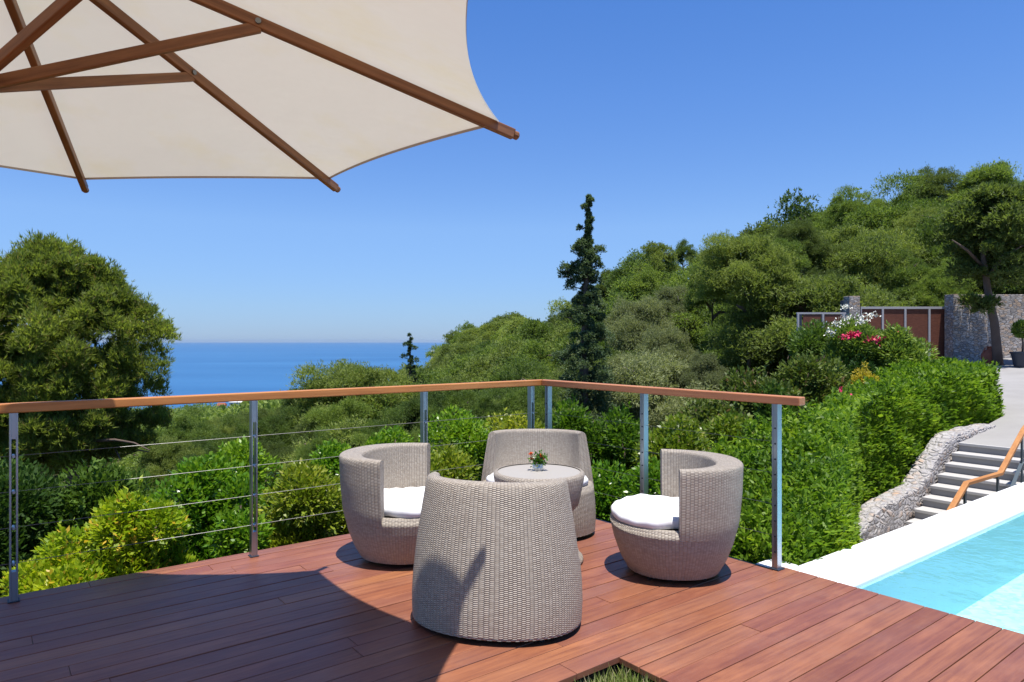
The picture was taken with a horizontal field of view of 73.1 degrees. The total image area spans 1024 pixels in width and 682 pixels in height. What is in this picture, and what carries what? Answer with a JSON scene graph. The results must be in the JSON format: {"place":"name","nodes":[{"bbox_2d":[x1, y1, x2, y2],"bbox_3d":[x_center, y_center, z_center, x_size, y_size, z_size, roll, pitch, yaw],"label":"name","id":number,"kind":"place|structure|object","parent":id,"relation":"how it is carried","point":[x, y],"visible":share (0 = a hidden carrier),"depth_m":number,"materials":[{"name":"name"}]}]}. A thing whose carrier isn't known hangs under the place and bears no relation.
{"place":"outdoors","nodes":[
{"label":"outdoors","id":0,"kind":"place"},
{"bbox_2d":[88,426,167,496],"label":"shrub","id":1,"kind":"object","parent":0,"point":[130,460],"visible":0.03,"depth_m":64.27,"materials":[{"name":"green plant"}]},
{"bbox_2d":[0,343,443,410],"bbox_3d":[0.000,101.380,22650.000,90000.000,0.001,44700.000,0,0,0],"label":"sea","id":2,"kind":"structure","parent":0,"point":[208,368],"depth_m":3418.32,"materials":[{"name":"liquid"}]},
{"bbox_2d":[2,368,900,539],"bbox_3d":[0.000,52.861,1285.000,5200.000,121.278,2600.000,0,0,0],"label":"ground","id":3,"kind":"structure","parent":0,"point":[88,465],"depth_m":134.23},
{"bbox_2d":[0,446,65,595],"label":"shrub","id":4,"kind":"object","parent":3,"relation":"on","point":[29,479],"visible":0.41,"depth_m":5.85,"materials":[{"name":"green plant"}]},
{"bbox_2d":[0,517,113,597],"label":"shrub","id":5,"kind":"object","parent":3,"relation":"on","point":[58,571],"visible":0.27,"depth_m":4.36,"materials":[{"name":"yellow plant"}]},
{"bbox_2d":[0,228,181,487],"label":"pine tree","id":6,"kind":"object","parent":3,"relation":"on","point":[66,302],"visible":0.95,"depth_m":13.21,"materials":[{"name":"green plant"}]},
{"bbox_2d":[23,456,160,560],"bbox_3d":[-3.832,2.551,6.399,1.293,2.997,1.363,0,0,-41],"label":"shrub","id":7,"kind":"object","parent":3,"relation":"on","point":[80,501],"visible":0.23,"depth_m":6.21,"materials":[{"name":"green plant"}]},
{"bbox_2d":[76,475,191,579],"bbox_3d":[-2.581,2.480,4.712,0.715,3.134,0.821,0,0,0],"label":"shrub","id":8,"kind":"object","parent":3,"relation":"on","point":[134,527],"visible":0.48,"depth_m":4.64,"materials":[{"name":"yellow plant"}]},
{"bbox_2d":[0,399,282,457],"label":"woodland","id":9,"kind":"object","parent":3,"relation":"on","point":[214,410],"visible":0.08,"depth_m":187.80,"materials":[{"name":"green plant"}]},
{"bbox_2d":[133,434,203,509],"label":"bush","id":10,"kind":"object","parent":3,"relation":"on","point":[164,457],"visible":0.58,"depth_m":25.62,"materials":[{"name":"green plant"}]},
{"bbox_2d":[159,528,203,566],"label":"shrub","id":11,"kind":"object","parent":3,"relation":"on","point":[176,556],"visible":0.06,"depth_m":4.91,"materials":[{"name":"green plant"}]},
{"bbox_2d":[158,403,222,464],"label":"pine tree","id":12,"kind":"object","parent":3,"relation":"on","point":[182,429],"visible":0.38,"depth_m":31.64,"materials":[{"name":"green plant"}]},
{"bbox_2d":[145,451,268,560],"bbox_3d":[-2.718,2.522,6.216,1.017,3.060,0.952,0,0,-20],"label":"shrub","id":13,"kind":"object","parent":3,"relation":"on","point":[187,488],"visible":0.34,"depth_m":6.09,"materials":[{"name":"green plant"}]},
{"bbox_2d":[197,411,259,459],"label":"pine tree","id":14,"kind":"object","parent":3,"relation":"on","point":[217,441],"visible":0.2,"depth_m":29.84,"materials":[{"name":"green plant"}]},
{"bbox_2d":[203,505,275,557],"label":"shrub","id":15,"kind":"object","parent":3,"relation":"on","point":[233,541],"visible":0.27,"depth_m":5.45,"materials":[{"name":"green plant"}]},
{"bbox_2d":[208,434,286,546],"bbox_3d":[-2.911,2.527,7.405,0.914,3.030,0.878,0,0,0],"label":"shrub","id":16,"kind":"object","parent":3,"relation":"on","point":[232,449],"visible":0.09,"depth_m":7.37,"materials":[{"name":"green plant"}]},
{"bbox_2d":[244,438,293,513],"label":"shrub","id":17,"kind":"object","parent":3,"relation":"on","point":[282,451],"visible":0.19,"depth_m":25.96,"materials":[{"name":"green plant"}]},
{"bbox_2d":[247,404,303,453],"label":"pine tree","id":18,"kind":"object","parent":3,"relation":"on","point":[271,425],"visible":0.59,"depth_m":33.45,"materials":[{"name":"green plant"}]},
{"bbox_2d":[253,458,344,548],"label":"shrub","id":19,"kind":"object","parent":3,"relation":"on","point":[308,501],"visible":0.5,"depth_m":5.74,"materials":[{"name":"green plant"}]},
{"bbox_2d":[289,426,332,472],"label":"pine tree","id":20,"kind":"object","parent":3,"relation":"on","point":[305,451],"visible":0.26,"depth_m":23.66,"materials":[{"name":"green plant"}]},
{"bbox_2d":[286,416,353,463],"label":"pine tree","id":21,"kind":"object","parent":3,"relation":"on","point":[301,429],"visible":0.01,"depth_m":29.47,"materials":[{"name":"green plant"}]},
{"bbox_2d":[305,438,350,476],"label":"shrub","id":22,"kind":"object","parent":3,"relation":"on","point":[331,449],"visible":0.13,"depth_m":7.53,"materials":[{"name":"green plant"}]},
{"bbox_2d":[298,398,373,442],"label":"pine tree","id":23,"kind":"object","parent":3,"relation":"on","point":[336,413],"visible":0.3,"depth_m":29.67,"materials":[{"name":"green plant"}]},
{"bbox_2d":[269,408,419,507],"bbox_3d":[-5.402,6.660,26.951,7.890,8.306,10.338,0,0,19],"label":"bush","id":24,"kind":"object","parent":3,"relation":"on","point":[338,431],"visible":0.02,"depth_m":25.80,"materials":[{"name":"green plant"}]},
{"bbox_2d":[280,358,419,438],"bbox_3d":[-8.219,6.306,36.075,7.901,10.897,6.411,0,0,-20],"label":"pine tree","id":25,"kind":"object","parent":3,"relation":"on","point":[346,375],"visible":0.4,"depth_m":35.20,"materials":[{"name":"green plant"}]},
{"bbox_2d":[341,405,410,446],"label":"pine tree","id":26,"kind":"object","parent":3,"relation":"on","point":[375,427],"visible":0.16,"depth_m":27.01,"materials":[{"name":"green plant"}]},
{"bbox_2d":[364,424,413,445],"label":"shrub","id":27,"kind":"object","parent":3,"relation":"on","point":[386,437],"visible":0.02,"depth_m":7.78,"materials":[{"name":"green plant"}]},
{"bbox_2d":[399,332,419,384],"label":"cypress tree","id":28,"kind":"object","parent":3,"relation":"on","point":[410,366],"visible":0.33,"depth_m":59.88,"materials":[{"name":"green plant"}]},
{"bbox_2d":[389,391,444,432],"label":"pine tree","id":29,"kind":"object","parent":3,"relation":"on","point":[412,408],"visible":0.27,"depth_m":31.08,"materials":[{"name":"green plant"}]},
{"bbox_2d":[418,403,491,480],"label":"shrub","id":30,"kind":"object","parent":3,"relation":"on","point":[462,432],"visible":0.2,"depth_m":8.21,"materials":[{"name":"green plant"}]},
{"bbox_2d":[430,442,480,480],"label":"shrub","id":31,"kind":"object","parent":3,"relation":"on","point":[451,457],"visible":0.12,"depth_m":6.85,"materials":[{"name":"green plant"}]},
{"bbox_2d":[419,377,499,426],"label":"pine tree","id":32,"kind":"object","parent":3,"relation":"on","point":[459,399],"visible":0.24,"depth_m":29.37,"materials":[{"name":"green plant"}]},
{"bbox_2d":[462,387,511,430],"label":"pine tree","id":33,"kind":"object","parent":3,"relation":"on","point":[482,409],"visible":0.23,"depth_m":27.80,"materials":[{"name":"green plant"}]},
{"bbox_2d":[465,317,510,348],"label":"pine tree","id":34,"kind":"object","parent":3,"relation":"on","point":[491,328],"visible":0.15,"depth_m":153.75,"materials":[{"name":"green plant"}]},
{"bbox_2d":[453,338,531,381],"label":"pine tree","id":35,"kind":"object","parent":3,"relation":"on","point":[505,350],"visible":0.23,"depth_m":84.90,"materials":[{"name":"green plant"}]},
{"bbox_2d":[453,363,547,393],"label":"pine tree","id":36,"kind":"object","parent":3,"relation":"on","point":[484,377],"visible":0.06,"depth_m":65.68,"materials":[{"name":"green plant"}]},
{"bbox_2d":[0,518,1023,681],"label":"wooden deck","id":37,"kind":"structure","parent":3,"relation":"on","point":[335,609],"depth_m":3.27,"materials":[{"name":"brown wood"}]},
{"bbox_2d":[0,0,519,192],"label":"parasol","id":38,"kind":"object","parent":37,"relation":"on","point":[324,92],"visible":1,"depth_m":2.81,"materials":[{"name":"beige fabric"}]},
{"bbox_2d":[339,443,429,564],"bbox_3d":[-0.706,1.043,4.450,0.776,0.674,0.774,0,0,16],"label":"rattan armchair","id":39,"kind":"object","parent":37,"relation":"on","point":[382,489],"visible":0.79,"depth_m":4.17,"materials":[{"name":"grey wicker"}]},
{"bbox_2d":[0,379,804,603],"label":"railing","id":40,"kind":"object","parent":37,"relation":"on","point":[777,402],"visible":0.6,"depth_m":4.41,"materials":[{"name":"silver metal"}]},
{"bbox_2d":[412,472,582,641],"bbox_3d":[-0.071,1.020,3.444,0.849,0.719,0.666,0,0,14],"label":"rattan armchair","id":41,"kind":"object","parent":37,"relation":"on","point":[497,561],"visible":1,"depth_m":3.17,"materials":[{"name":"grey wicker"}]},
{"bbox_2d":[481,429,595,538],"bbox_3d":[0.181,1.020,5.001,0.849,0.719,0.666,0,0,2],"label":"rattan armchair","id":42,"kind":"object","parent":37,"relation":"on","point":[506,447],"visible":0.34,"depth_m":5.10,"materials":[{"name":"beige wicker"}]},
{"bbox_2d":[493,463,584,563],"bbox_3d":[0.170,1.099,4.360,0.576,0.562,0.576,0,0,0],"label":"rattan table","id":43,"kind":"object","parent":37,"relation":"on","point":[574,477],"visible":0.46,"depth_m":4.27,"materials":[{"name":"grey"}]},
{"bbox_2d":[610,449,743,580],"bbox_3d":[0.983,1.043,4.165,0.776,0.674,0.774,0,0,4],"label":"rattan armchair","id":44,"kind":"object","parent":37,"relation":"on","point":[684,525],"visible":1,"depth_m":3.88,"materials":[{"name":"beige wicker"}]},
{"bbox_2d":[481,407,544,430],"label":"shrub","id":45,"kind":"object","parent":3,"relation":"on","point":[510,422],"visible":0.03,"depth_m":8.75,"materials":[{"name":"green plant"}]},
{"bbox_2d":[479,351,560,400],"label":"pine tree","id":46,"kind":"object","parent":3,"relation":"on","point":[504,376],"visible":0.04,"depth_m":46.65,"materials":[{"name":"green plant"}]},
{"bbox_2d":[502,337,561,389],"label":"pine tree","id":47,"kind":"object","parent":3,"relation":"on","point":[540,352],"visible":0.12,"depth_m":70.92,"materials":[{"name":"green plant"}]},
{"bbox_2d":[499,375,570,426],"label":"tree","id":48,"kind":"object","parent":3,"relation":"on","point":[515,401],"visible":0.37,"depth_m":26.61,"materials":[{"name":"green plant"}]},
{"bbox_2d":[514,318,565,349],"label":"pine tree","id":49,"kind":"object","parent":3,"relation":"on","point":[538,328],"visible":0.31,"depth_m":105.42,"materials":[{"name":"green plant"}]},
{"bbox_2d":[543,394,608,474],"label":"shrub","id":50,"kind":"object","parent":3,"relation":"on","point":[572,422],"visible":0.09,"depth_m":8.25,"materials":[{"name":"green plant"}]},
{"bbox_2d":[550,194,617,424],"bbox_3d":[3.072,1.516,29.988,3.354,15.884,3.515,0,0,0],"label":"cypress tree","id":51,"kind":"object","parent":3,"relation":"on","point":[583,271],"visible":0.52,"depth_m":29.76,"materials":[{"name":"green plant"}]},
{"bbox_2d":[551,288,636,352],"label":"pine tree","id":52,"kind":"object","parent":3,"relation":"on","point":[560,343],"visible":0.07,"depth_m":71.94,"materials":[{"name":"green plant"}]},
{"bbox_2d":[544,343,644,415],"bbox_3d":[5.436,4.299,39.710,10.665,8.541,7.379,0,0,-42],"label":"pine tree","id":53,"kind":"object","parent":3,"relation":"on","point":[558,373],"visible":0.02,"depth_m":39.34,"materials":[{"name":"green plant"}]},
{"bbox_2d":[591,458,638,521],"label":"shrub","id":54,"kind":"object","parent":3,"relation":"on","point":[604,486],"visible":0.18,"depth_m":6.14,"materials":[{"name":"green plant"}]},
{"bbox_2d":[593,401,650,497],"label":"shrub","id":55,"kind":"object","parent":3,"relation":"on","point":[624,436],"visible":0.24,"depth_m":8.01,"materials":[{"name":"green plant"}]},
{"bbox_2d":[592,258,677,314],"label":"pine tree","id":56,"kind":"object","parent":3,"relation":"on","point":[618,285],"visible":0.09,"depth_m":80.20,"materials":[{"name":"green plant"}]},
{"bbox_2d":[600,292,675,355],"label":"scrub tree","id":57,"kind":"object","parent":3,"relation":"on","point":[632,317],"visible":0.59,"depth_m":44.97,"materials":[{"name":"green plant"}]},
{"bbox_2d":[621,455,660,496],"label":"shrub","id":58,"kind":"object","parent":3,"relation":"on","point":[654,488],"visible":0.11,"depth_m":5.86,"materials":[{"name":"green plant"}]},
{"bbox_2d":[623,264,663,298],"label":"pine tree","id":59,"kind":"object","parent":3,"relation":"on","point":[647,279],"visible":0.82,"depth_m":78.87,"materials":[{"name":"green plant"}]},
{"bbox_2d":[602,247,686,296],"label":"pine tree","id":60,"kind":"object","parent":3,"relation":"on","point":[631,256],"visible":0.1,"depth_m":96.22,"materials":[{"name":"green plant"}]},
{"bbox_2d":[589,346,724,433],"bbox_3d":[6.703,4.261,34.070,8.682,8.138,9.400,0,0,-10],"label":"scrub tree","id":61,"kind":"object","parent":3,"relation":"on","point":[653,369],"visible":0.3,"depth_m":32.34,"materials":[{"name":"green plant"}]},
{"bbox_2d":[633,240,681,278],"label":"pine tree","id":62,"kind":"object","parent":3,"relation":"on","point":[655,252],"visible":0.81,"depth_m":83.11,"materials":[{"name":"green plant"}]},
{"bbox_2d":[635,324,699,386],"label":"scrub tree","id":63,"kind":"object","parent":3,"relation":"on","point":[660,340],"visible":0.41,"depth_m":39.60,"materials":[{"name":"green plant"}]},
{"bbox_2d":[631,412,711,476],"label":"shrub","id":64,"kind":"object","parent":3,"relation":"on","point":[659,438],"visible":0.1,"depth_m":7.03,"materials":[{"name":"green plant"}]},
{"bbox_2d":[645,283,709,339],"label":"scrub tree","id":65,"kind":"object","parent":3,"relation":"on","point":[669,294],"visible":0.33,"depth_m":51.39,"materials":[{"name":"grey plant"}]},
{"bbox_2d":[670,351,729,390],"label":"scrub tree","id":66,"kind":"object","parent":3,"relation":"on","point":[703,367],"visible":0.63,"depth_m":33.13,"materials":[{"name":"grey plant"}]},
{"bbox_2d":[681,263,743,338],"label":"pine tree","id":67,"kind":"object","parent":3,"relation":"on","point":[689,301],"visible":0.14,"depth_m":44.08,"materials":[{"name":"green plant"}]},
{"bbox_2d":[676,387,753,434],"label":"shrub","id":68,"kind":"object","parent":3,"relation":"on","point":[706,411],"visible":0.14,"depth_m":11.37,"materials":[{"name":"green plant"}]},
{"bbox_2d":[667,292,773,389],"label":"pine tree","id":69,"kind":"object","parent":3,"relation":"on","point":[702,315],"visible":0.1,"depth_m":49.30,"materials":[{"name":"green plant"}]},
{"bbox_2d":[695,401,756,451],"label":"shrub","id":70,"kind":"object","parent":3,"relation":"on","point":[730,426],"visible":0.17,"depth_m":7.46,"materials":[{"name":"green plant"}]},
{"bbox_2d":[694,297,788,378],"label":"pine tree","id":71,"kind":"object","parent":3,"relation":"on","point":[705,348],"visible":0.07,"depth_m":41.89,"materials":[{"name":"green plant"}]},
{"bbox_2d":[687,228,803,377],"bbox_3d":[12.089,0.149,36.057,6.022,11.847,4.841,0,0,-20],"label":"pine tree","id":72,"kind":"object","parent":3,"relation":"on","point":[762,254],"visible":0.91,"depth_m":35.21,"materials":[{"name":"green plant"}]},
{"bbox_2d":[719,360,807,419],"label":"shrub","id":73,"kind":"object","parent":3,"relation":"on","point":[751,383],"visible":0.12,"depth_m":12.39,"materials":[{"name":"green plant"}]},
{"bbox_2d":[742,237,812,371],"bbox_3d":[15.188,-1.143,39.941,4.163,9.647,4.664,0,0,-6],"label":"pine tree","id":74,"kind":"object","parent":3,"relation":"on","point":[801,263],"visible":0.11,"depth_m":38.78,"materials":[{"name":"green plant"}]},
{"bbox_2d":[752,379,809,523],"bbox_3d":[3.823,2.092,10.001,1.105,3.090,1.137,0,0,0],"label":"shrub","id":75,"kind":"object","parent":3,"relation":"on","point":[765,409],"visible":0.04,"depth_m":9.82,"materials":[{"name":"green plant"}]},
{"bbox_2d":[754,187,820,229],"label":"pine tree","id":76,"kind":"object","parent":3,"relation":"on","point":[799,211],"visible":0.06,"depth_m":72.84,"materials":[{"name":"green plant"}]},
{"bbox_2d":[771,217,834,275],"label":"pine tree","id":77,"kind":"object","parent":3,"relation":"on","point":[806,233],"visible":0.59,"depth_m":43.08,"materials":[{"name":"green plant"}]},
{"bbox_2d":[785,318,831,365],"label":"oleander","id":78,"kind":"object","parent":3,"relation":"on","point":[805,339],"visible":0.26,"depth_m":18.58,"materials":[{"name":"green plant"}]},
{"bbox_2d":[768,347,851,410],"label":"shrub","id":79,"kind":"object","parent":3,"relation":"on","point":[810,377],"visible":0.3,"depth_m":13.07,"materials":[{"name":"green plant"}]},
{"bbox_2d":[698,268,922,373],"bbox_3d":[15.090,-0.094,35.259,10.551,7.167,10.407,0,0,-4],"label":"pine tree","id":80,"kind":"object","parent":3,"relation":"on","point":[774,316],"visible":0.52,"depth_m":34.48,"materials":[{"name":"green plant"}]},
{"bbox_2d":[796,312,845,330],"bbox_3d":[11.901,0.088,26.615,1.892,2.383,0.080,0,0,0],"label":"panel fence","id":81,"kind":"object","parent":3,"relation":"on","point":[829,317],"visible":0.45,"depth_m":26.60,"materials":[{"name":"brown paint"}]},
{"bbox_2d":[815,184,868,232],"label":"pine tree","id":82,"kind":"object","parent":3,"relation":"on","point":[835,211],"visible":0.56,"depth_m":59.11,"materials":[{"name":"green plant"}]},
{"bbox_2d":[771,221,931,263],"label":"pine tree","id":83,"kind":"object","parent":3,"relation":"on","point":[841,234],"visible":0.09,"depth_m":46.44,"materials":[{"name":"green plant"}]},
{"bbox_2d":[705,355,1005,565],"bbox_3d":[6.469,1.993,11.172,2.338,3.475,16.764,0,0,37],"label":"clipped hedge","id":84,"kind":"object","parent":3,"relation":"on","point":[835,476],"visible":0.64,"depth_m":6.86,"materials":[{"name":"green plant"}]},
{"bbox_2d":[820,304,898,373],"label":"oleander","id":85,"kind":"object","parent":3,"relation":"on","point":[850,339],"visible":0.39,"depth_m":17.08,"materials":[{"name":"green plant"}]},
{"bbox_2d":[835,241,908,290],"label":"pine tree","id":86,"kind":"object","parent":3,"relation":"on","point":[871,273],"visible":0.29,"depth_m":40.89,"materials":[{"name":"green plant"}]},
{"bbox_2d":[799,228,968,306],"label":"pine tree","id":87,"kind":"object","parent":3,"relation":"on","point":[888,250],"visible":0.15,"depth_m":40.54,"materials":[{"name":"green plant"}]},
{"bbox_2d":[756,482,1023,633],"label":"swimming pool","id":88,"kind":"structure","parent":3,"relation":"on","point":[966,560],"depth_m":4.91,"materials":[{"name":"liquid"}]},
{"bbox_2d":[840,169,945,230],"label":"pine tree","id":89,"kind":"object","parent":3,"relation":"on","point":[882,215],"visible":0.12,"depth_m":54.33,"materials":[{"name":"green plant"}]},
{"bbox_2d":[870,320,939,442],"bbox_3d":[9.574,1.119,17.044,1.623,3.302,1.666,0,0,0],"label":"shrub","id":90,"kind":"object","parent":3,"relation":"on","point":[900,344],"visible":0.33,"depth_m":16.65,"materials":[{"name":"green plant"}]},
{"bbox_2d":[873,247,950,306],"bbox_3d":[22.678,-2.288,40.225,4.114,6.617,5.401,0,0,-17],"label":"pine tree","id":91,"kind":"object","parent":3,"relation":"on","point":[908,275],"visible":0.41,"depth_m":39.02,"materials":[{"name":"green plant"}]},
{"bbox_2d":[891,204,945,239],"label":"pine tree","id":92,"kind":"object","parent":3,"relation":"on","point":[909,221],"visible":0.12,"depth_m":49.48,"materials":[{"name":"green plant"}]},
{"bbox_2d":[857,423,995,541],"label":"rubble wall","id":93,"kind":"structure","parent":3,"relation":"on","point":[889,510],"depth_m":11.31,"materials":[{"name":"stone"}]},
{"bbox_2d":[896,162,965,206],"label":"pine tree","id":94,"kind":"object","parent":3,"relation":"on","point":[936,182],"visible":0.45,"depth_m":58.72,"materials":[{"name":"green plant"}]},
{"bbox_2d":[906,257,982,306],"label":"pine tree","id":95,"kind":"object","parent":3,"relation":"on","point":[927,284],"visible":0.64,"depth_m":37.42,"materials":[{"name":"green plant"}]},
{"bbox_2d":[909,199,991,290],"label":"pine tree","id":96,"kind":"object","parent":3,"relation":"on","point":[928,227],"visible":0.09,"depth_m":46.68,"materials":[{"name":"green plant"}]},
{"bbox_2d":[906,442,1020,524],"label":"stone stairs","id":97,"kind":"structure","parent":3,"relation":"on","point":[970,461],"depth_m":11.39,"materials":[{"name":"stone"}]},
{"bbox_2d":[946,425,1023,510],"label":"stair handrail","id":98,"kind":"object","parent":97,"relation":"on","point":[964,486],"visible":0.53,"depth_m":10.18,"materials":[{"name":"brown wood"}]},
{"bbox_2d":[921,201,1023,293],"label":"pine tree","id":99,"kind":"object","parent":3,"relation":"on","point":[1014,290],"visible":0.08,"depth_m":43.53,"materials":[{"name":"green plant"}]},
{"bbox_2d":[940,156,1023,203],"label":"pine tree","id":100,"kind":"object","parent":3,"relation":"on","point":[1002,167],"visible":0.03,"depth_m":55.38,"materials":[{"name":"green plant"}]},
{"bbox_2d":[954,160,1023,192],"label":"pine tree","id":101,"kind":"object","parent":3,"relation":"on","point":[967,183],"visible":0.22,"depth_m":57.30,"materials":[{"name":"green plant"}]},
{"bbox_2d":[0,0,1023,342],"label":"sky","id":102,"kind":"structure","parent":0,"point":[681,119],"materials":[{"name":"blue"}]},
{"bbox_2d":[574,663,656,681],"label":"grass","id":103,"kind":"structure","parent":0,"point":[622,678],"depth_m":2.91,"materials":[{"name":"green plant"}]},
{"bbox_2d":[936,358,1023,448],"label":"driveway","id":104,"kind":"structure","parent":0,"point":[1009,424],"depth_m":14.87,"materials":[{"name":"concrete"}]},
{"bbox_2d":[860,307,943,358],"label":"fence","id":105,"kind":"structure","parent":104,"relation":"on","point":[927,323],"depth_m":27.02,"materials":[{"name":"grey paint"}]},
{"bbox_2d":[932,180,1023,365],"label":"pine tree","id":106,"kind":"object","parent":104,"relation":"on","point":[984,231],"visible":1,"depth_m":23.78,"materials":[{"name":"green plant"}]},
{"bbox_2d":[944,294,1023,360],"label":"stone wall","id":107,"kind":"structure","parent":104,"relation":"on","point":[967,334],"depth_m":26.40,"materials":[{"name":"grey stone"}]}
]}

